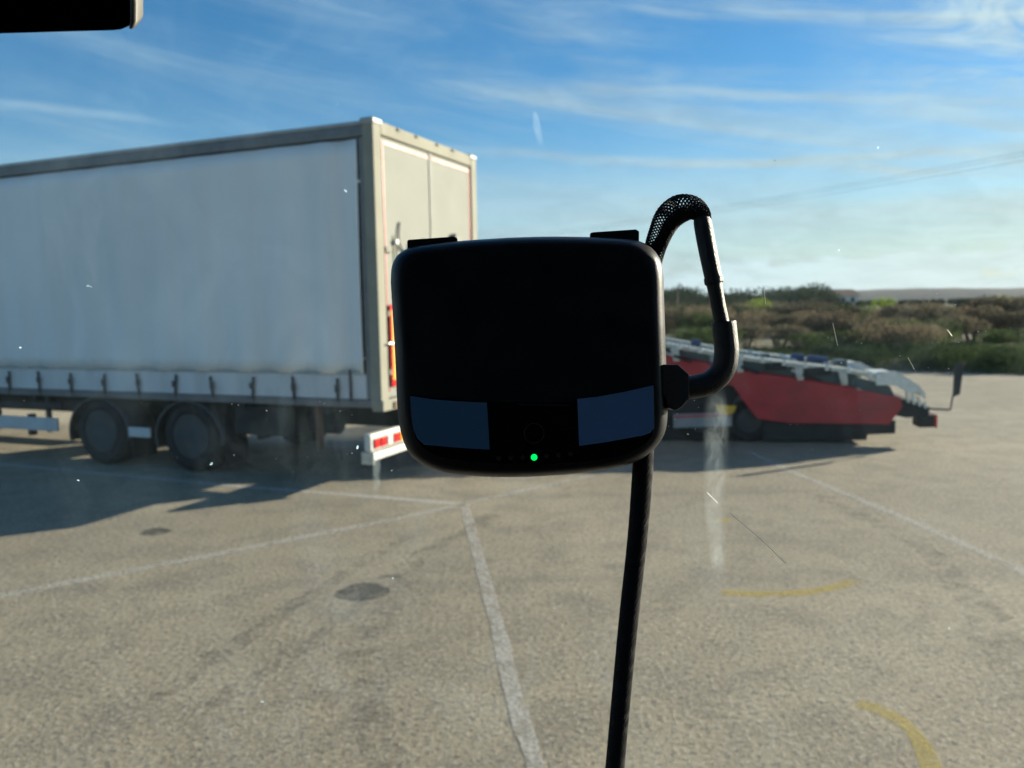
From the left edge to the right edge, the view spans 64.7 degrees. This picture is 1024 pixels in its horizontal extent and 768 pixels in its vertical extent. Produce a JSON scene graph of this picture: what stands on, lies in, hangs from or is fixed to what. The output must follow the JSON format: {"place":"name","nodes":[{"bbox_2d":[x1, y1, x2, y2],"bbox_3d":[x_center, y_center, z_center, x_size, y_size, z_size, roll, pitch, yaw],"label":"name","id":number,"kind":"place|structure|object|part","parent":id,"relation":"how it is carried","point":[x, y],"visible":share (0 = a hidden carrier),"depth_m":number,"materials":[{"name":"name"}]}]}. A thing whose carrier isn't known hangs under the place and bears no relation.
{"place":"outdoors","nodes":[
{"label":"outdoors","id":0,"kind":"place"},
{"bbox_2d":[0,367,1023,767],"bbox_3d":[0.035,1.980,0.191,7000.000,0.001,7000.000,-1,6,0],"label":"ground","id":1,"kind":"structure","parent":0,"point":[280,655],"depth_m":5.38,"materials":[{"name":"grey asphalt"}]},
{"bbox_2d":[140,528,171,534],"bbox_3d":[-3.247,1.345,7.357,0.263,0.001,0.242,1,6,22],"label":"oil stain","id":2,"kind":"object","parent":1,"relation":"on","point":[162,529],"visible":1,"depth_m":7.39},
{"bbox_2d":[0,463,464,504],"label":"painted line","id":3,"kind":"object","parent":1,"relation":"on","point":[269,488],"visible":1,"depth_m":9.19,"materials":[{"name":"white paint"}]},
{"bbox_2d":[0,502,475,596],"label":"painted line","id":4,"kind":"object","parent":1,"relation":"on","point":[58,584],"visible":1,"depth_m":6.61,"materials":[{"name":"white paint"}]},
{"bbox_2d":[0,116,476,471],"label":"box trailer","id":5,"kind":"object","parent":1,"relation":"on","point":[178,299],"visible":0.92,"depth_m":9.72,"materials":[{"name":"fabric"}]},
{"bbox_3d":[-1.186,-1.287,9.323,0.107,2.890,1.133,1,6,22],"label":"rear door","id":6,"kind":"part","parent":5,"relation":"part of","materials":[{"name":"beige paint"}]},
{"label":"rear door","id":7,"kind":"part","parent":5,"relation":"part of","materials":[{"name":"beige paint"}]},
{"bbox_2d":[335,583,389,600],"bbox_3d":[-1.050,1.465,5.705,0.381,0.001,0.373,-1,6,0],"label":"oil stain","id":8,"kind":"object","parent":1,"relation":"on","point":[369,591],"visible":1,"depth_m":5.71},
{"bbox_2d":[461,507,545,767],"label":"painted line","id":9,"kind":"object","parent":1,"relation":"on","point":[531,756],"visible":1,"depth_m":4.55,"materials":[{"name":"white paint"}]},
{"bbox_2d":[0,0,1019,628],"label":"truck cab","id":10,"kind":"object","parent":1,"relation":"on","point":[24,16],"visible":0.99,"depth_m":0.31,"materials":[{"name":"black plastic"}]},
{"bbox_2d":[391,229,667,476],"bbox_3d":[0.009,-0.016,0.444,0.148,0.133,0.061,-1,6,0],"label":"toll transponder","id":11,"kind":"object","parent":10,"relation":"attached to","point":[528,356],"visible":1,"depth_m":0.42,"materials":[{"name":"black plastic"}]},
{"bbox_2d":[605,194,738,767],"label":"power cable","id":12,"kind":"object","parent":11,"relation":"attached to","point":[680,386],"visible":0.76,"depth_m":0.43,"materials":[{"name":"black rubber"}]},
{"bbox_2d":[474,468,631,500],"bbox_3d":[0.516,1.111,9.084,2.370,0.001,0.111,-6,7,-40],"label":"painted line","id":13,"kind":"object","parent":1,"relation":"on","point":[531,488],"visible":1,"depth_m":8.96,"materials":[{"name":"white paint"}]},
{"bbox_2d":[675,285,679,307],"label":"utility pole","id":14,"kind":"object","parent":1,"relation":"on","point":[677,296],"visible":0.73,"depth_m":119.24,"materials":[{"name":"grey wood"}]},
{"bbox_2d":[665,298,888,330],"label":"scrub","id":15,"kind":"object","parent":1,"relation":"on","point":[750,304],"visible":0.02,"depth_m":73.44,"materials":[{"name":"brown"}]},
{"bbox_2d":[722,580,847,596],"bbox_3d":[1.956,1.423,5.591,1.053,0.001,0.227,-2,6,-10],"label":"painted line","id":16,"kind":"object","parent":1,"relation":"on","point":[743,593],"visible":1,"depth_m":5.55,"materials":[{"name":"yellow paint"}]},
{"bbox_2d":[763,323,821,349],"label":"shrub","id":17,"kind":"object","parent":1,"relation":"on","point":[784,330],"visible":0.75,"depth_m":31.99,"materials":[{"name":"brown plant"}]},
{"bbox_2d":[662,337,963,441],"bbox_3d":[2.176,-0.113,12.718,8.315,1.746,2.434,0,6,9],"label":"trailer","id":18,"kind":"object","parent":1,"relation":"on","point":[812,397],"visible":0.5,"depth_m":11.30,"materials":[{"name":"red paint"}]},
{"bbox_2d":[815,289,859,305],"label":"house","id":19,"kind":"structure","parent":1,"relation":"on","point":[851,295],"depth_m":206.74,"materials":[{"name":"white paint"}]},
{"bbox_2d":[809,327,880,348],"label":"shrub","id":20,"kind":"object","parent":1,"relation":"on","point":[848,340],"visible":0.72,"depth_m":28.17,"materials":[{"name":"green plant"}]},
{"bbox_2d":[840,327,892,346],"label":"green shrub","id":21,"kind":"object","parent":1,"relation":"on","point":[868,339],"visible":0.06,"depth_m":29.31,"materials":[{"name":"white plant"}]},
{"bbox_2d":[748,452,1023,573],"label":"painted line","id":22,"kind":"object","parent":1,"relation":"on","point":[962,543],"visible":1,"depth_m":7.43,"materials":[{"name":"white paint"}]},
{"bbox_2d":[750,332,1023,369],"bbox_3d":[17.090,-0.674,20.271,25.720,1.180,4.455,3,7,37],"label":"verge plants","id":23,"kind":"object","parent":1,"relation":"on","point":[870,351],"visible":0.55,"depth_m":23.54,"materials":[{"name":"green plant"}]},
{"bbox_2d":[861,700,937,767],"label":"painted line","id":24,"kind":"object","parent":1,"relation":"on","point":[913,733],"visible":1,"depth_m":3.71,"materials":[{"name":"yellow paint"}]},
{"bbox_2d":[1006,310,1023,340],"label":"shrub","id":25,"kind":"object","parent":1,"relation":"on","point":[1022,318],"visible":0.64,"depth_m":31.34,"materials":[{"name":"green plant"}]},
{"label":"pylon","id":26,"kind":"object","parent":1,"relation":"on","visible":0},
{"bbox_2d":[477,152,1020,239],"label":"overhead wire","id":27,"kind":"object","parent":26,"relation":"attached to","point":[800,192],"visible":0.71,"depth_m":150.47,"materials":[{"name":"black metal"}]},
{"bbox_2d":[526,155,1022,236],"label":"overhead wire","id":28,"kind":"object","parent":26,"relation":"attached to","point":[817,192],"visible":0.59,"depth_m":146.73,"materials":[{"name":"black metal"}]},
{"bbox_2d":[539,160,1023,236],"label":"overhead wire","id":29,"kind":"object","parent":26,"relation":"attached to","point":[816,196],"visible":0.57,"depth_m":152.64,"materials":[{"name":"black metal"}]},
{"bbox_2d":[0,0,1023,296],"label":"sky","id":30,"kind":"structure","parent":0,"point":[575,114],"materials":[{"name":"blue"}]},
{"bbox_2d":[665,300,1023,374],"bbox_3d":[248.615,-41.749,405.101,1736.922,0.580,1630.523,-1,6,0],"label":"field","id":31,"kind":"structure","parent":0,"point":[766,340],"depth_m":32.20,"materials":[{"name":"green plant"}]},
{"bbox_2d":[665,316,678,334],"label":"shrub","id":32,"kind":"object","parent":31,"relation":"on","point":[669,323],"visible":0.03,"depth_m":35.44,"materials":[{"name":"green plant"}]},
{"bbox_2d":[665,313,692,334],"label":"shrub","id":33,"kind":"object","parent":31,"relation":"on","point":[676,317],"visible":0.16,"depth_m":41.66,"materials":[{"name":"green plant"}]},
{"bbox_2d":[664,305,695,331],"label":"shrub","id":34,"kind":"object","parent":31,"relation":"on","point":[670,311],"visible":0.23,"depth_m":48.09,"materials":[{"name":"brown plant"}]},
{"bbox_2d":[665,310,713,331],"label":"shrub","id":35,"kind":"object","parent":31,"relation":"on","point":[702,319],"visible":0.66,"depth_m":40.91,"materials":[{"name":"green plant"}]},
{"bbox_2d":[674,328,712,344],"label":"shrub","id":36,"kind":"object","parent":31,"relation":"on","point":[688,335],"visible":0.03,"depth_m":32.38,"materials":[{"name":"green plant"}]},
{"bbox_2d":[677,301,736,329],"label":"shrub","id":37,"kind":"object","parent":31,"relation":"on","point":[727,303],"visible":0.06,"depth_m":49.42,"materials":[{"name":"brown plant"}]},
{"bbox_2d":[669,324,749,352],"bbox_3d":[6.930,-1.593,29.961,3.147,1.344,3.220,-6,7,-41],"label":"shrub","id":38,"kind":"object","parent":31,"relation":"on","point":[706,338],"visible":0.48,"depth_m":29.51,"materials":[{"name":"green plant"}]},
{"bbox_2d":[682,304,773,328],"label":"shrub","id":39,"kind":"object","parent":31,"relation":"on","point":[741,319],"visible":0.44,"depth_m":41.38,"materials":[{"name":"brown plant"}]},
{"bbox_2d":[707,302,754,315],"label":"shrub","id":40,"kind":"object","parent":31,"relation":"on","point":[733,308],"visible":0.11,"depth_m":49.06,"materials":[{"name":"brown plant"}]},
{"bbox_2d":[732,311,762,331],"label":"shrub","id":41,"kind":"object","parent":31,"relation":"on","point":[750,314],"visible":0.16,"depth_m":42.49,"materials":[{"name":"brown plant"}]},
{"bbox_2d":[728,305,769,326],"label":"bushy tree","id":42,"kind":"object","parent":31,"relation":"on","point":[738,307],"visible":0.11,"depth_m":47.51,"materials":[{"name":"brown plant"}]},
{"bbox_2d":[736,321,769,349],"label":"shrub","id":43,"kind":"object","parent":31,"relation":"on","point":[757,329],"visible":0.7,"depth_m":33.55,"materials":[{"name":"brown plant"}]},
{"bbox_2d":[737,307,779,320],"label":"shrub","id":44,"kind":"object","parent":31,"relation":"on","point":[758,314],"visible":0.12,"depth_m":48.27,"materials":[{"name":"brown plant"}]},
{"bbox_2d":[746,298,771,310],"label":"young tree","id":45,"kind":"object","parent":31,"relation":"on","point":[759,304],"visible":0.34,"depth_m":59.29,"materials":[{"name":"green plant"}]},
{"bbox_2d":[665,302,874,315],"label":"dark scrub","id":46,"kind":"object","parent":31,"relation":"on","point":[736,305],"depth_m":68.10,"materials":[{"name":"green plant"}]},
{"bbox_2d":[664,302,876,326],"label":"green scrub","id":47,"kind":"object","parent":31,"relation":"on","point":[675,305],"visible":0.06,"depth_m":69.61,"materials":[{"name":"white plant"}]},
{"bbox_2d":[761,311,806,328],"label":"shrub","id":48,"kind":"object","parent":31,"relation":"on","point":[790,319],"visible":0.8,"depth_m":40.46,"materials":[{"name":"brown plant"}]},
{"bbox_2d":[757,301,825,328],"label":"shrub","id":49,"kind":"object","parent":31,"relation":"on","point":[788,311],"visible":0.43,"depth_m":48.84,"materials":[{"name":"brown plant"}]},
{"bbox_2d":[772,331,835,350],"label":"shrub","id":50,"kind":"object","parent":31,"relation":"on","point":[803,341],"visible":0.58,"depth_m":30.81,"materials":[{"name":"green plant"}]},
{"bbox_2d":[791,307,861,335],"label":"shrub","id":51,"kind":"object","parent":31,"relation":"on","point":[821,314],"visible":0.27,"depth_m":41.70,"materials":[{"name":"brown plant"}]},
{"bbox_2d":[799,301,860,316],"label":"shrub","id":52,"kind":"object","parent":31,"relation":"on","point":[855,309],"visible":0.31,"depth_m":49.47,"materials":[{"name":"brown plant"}]},
{"bbox_2d":[800,309,872,338],"bbox_3d":[13.700,-2.295,33.968,3.366,1.672,3.158,-4,6,-29],"label":"shrub","id":53,"kind":"object","parent":31,"relation":"on","point":[838,324],"visible":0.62,"depth_m":33.76,"materials":[{"name":"brown plant"}]},
{"bbox_2d":[664,281,1022,307],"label":"treeline","id":54,"kind":"object","parent":31,"relation":"on","point":[690,295],"visible":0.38,"depth_m":176.09,"materials":[{"name":"green plant"}]},
{"bbox_2d":[826,300,875,318],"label":"bushy tree","id":55,"kind":"object","parent":31,"relation":"on","point":[861,307],"visible":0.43,"depth_m":49.46,"materials":[{"name":"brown plant"}]},
{"bbox_2d":[868,307,881,316],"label":"shrub","id":56,"kind":"object","parent":31,"relation":"on","point":[869,313],"visible":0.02,"depth_m":47.38,"materials":[{"name":"green plant"}]},
{"bbox_2d":[870,295,897,310],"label":"young tree","id":57,"kind":"object","parent":31,"relation":"on","point":[879,303],"visible":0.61,"depth_m":74.37,"materials":[{"name":"green plant"}]},
{"bbox_2d":[849,314,919,346],"bbox_3d":[13.885,-1.867,29.968,2.322,1.496,2.835,3,7,37],"label":"shrub","id":58,"kind":"object","parent":31,"relation":"on","point":[866,318],"visible":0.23,"depth_m":29.57,"materials":[{"name":"brown plant"}]},
{"bbox_2d":[839,317,949,349],"bbox_3d":[13.148,-1.661,27.705,3.610,1.393,5.323,3,7,36],"label":"broad shrub","id":59,"kind":"object","parent":31,"relation":"on","point":[911,331],"visible":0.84,"depth_m":26.56,"materials":[{"name":"green plant"}]},
{"bbox_2d":[849,311,939,329],"bbox_3d":[15.797,-2.225,33.082,3.409,1.503,3.199,-3,6,-22],"label":"shrub","id":60,"kind":"object","parent":31,"relation":"on","point":[892,315],"visible":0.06,"depth_m":33.08,"materials":[{"name":"brown plant"}]},
{"bbox_2d":[874,302,919,319],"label":"shrub","id":61,"kind":"object","parent":31,"relation":"on","point":[894,309],"visible":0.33,"depth_m":41.93,"materials":[{"name":"brown plant"}]},
{"bbox_2d":[872,317,963,350],"bbox_3d":[14.317,-1.670,27.968,3.185,1.379,3.259,-4,6,-27],"label":"shrub","id":62,"kind":"object","parent":31,"relation":"on","point":[949,328],"visible":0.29,"depth_m":27.62,"materials":[{"name":"brown plant"}]},
{"bbox_2d":[888,299,964,322],"bbox_3d":[18.665,-2.895,36.683,2.782,1.886,3.397,-1,6,-4],"label":"shrub","id":63,"kind":"object","parent":31,"relation":"on","point":[933,311],"visible":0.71,"depth_m":35.83,"materials":[{"name":"brown plant"}]},
{"bbox_2d":[931,312,992,347],"bbox_3d":[16.793,-2.007,30.818,2.199,1.475,2.684,-2,6,-10],"label":"shrub","id":64,"kind":"object","parent":31,"relation":"on","point":[970,323],"visible":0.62,"depth_m":30.07,"materials":[{"name":"brown plant"}]},
{"bbox_2d":[950,304,1002,329],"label":"shrub","id":65,"kind":"object","parent":31,"relation":"on","point":[978,310],"visible":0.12,"depth_m":39.15,"materials":[{"name":"brown plant"}]},
{"bbox_2d":[938,305,1023,340],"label":"shrub","id":66,"kind":"object","parent":31,"relation":"on","point":[1007,319],"visible":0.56,"depth_m":32.53,"materials":[{"name":"brown plant"}]},
{"bbox_2d":[953,295,1016,313],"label":"shrub","id":67,"kind":"object","parent":31,"relation":"on","point":[970,303],"visible":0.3,"depth_m":48.38,"materials":[{"name":"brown plant"}]},
{"bbox_2d":[971,326,1023,346],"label":"shrub","id":68,"kind":"object","parent":31,"relation":"on","point":[999,335],"visible":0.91,"depth_m":27.43,"materials":[{"name":"green plant"}]},
{"bbox_2d":[980,294,1023,313],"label":"shrub","id":69,"kind":"object","parent":31,"relation":"on","point":[1010,305],"visible":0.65,"depth_m":41.89,"materials":[{"name":"brown plant"}]},
{"bbox_2d":[989,310,1023,338],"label":"shrub","id":70,"kind":"object","parent":31,"relation":"on","point":[1012,313],"visible":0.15,"depth_m":33.52,"materials":[{"name":"brown plant"}]},
{"bbox_2d":[855,287,1023,300],"bbox_3d":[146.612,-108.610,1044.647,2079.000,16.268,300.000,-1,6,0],"label":"hills","id":71,"kind":"structure","parent":0,"point":[930,294],"depth_m":920.75,"materials":[{"name":"grey"}]}
]}

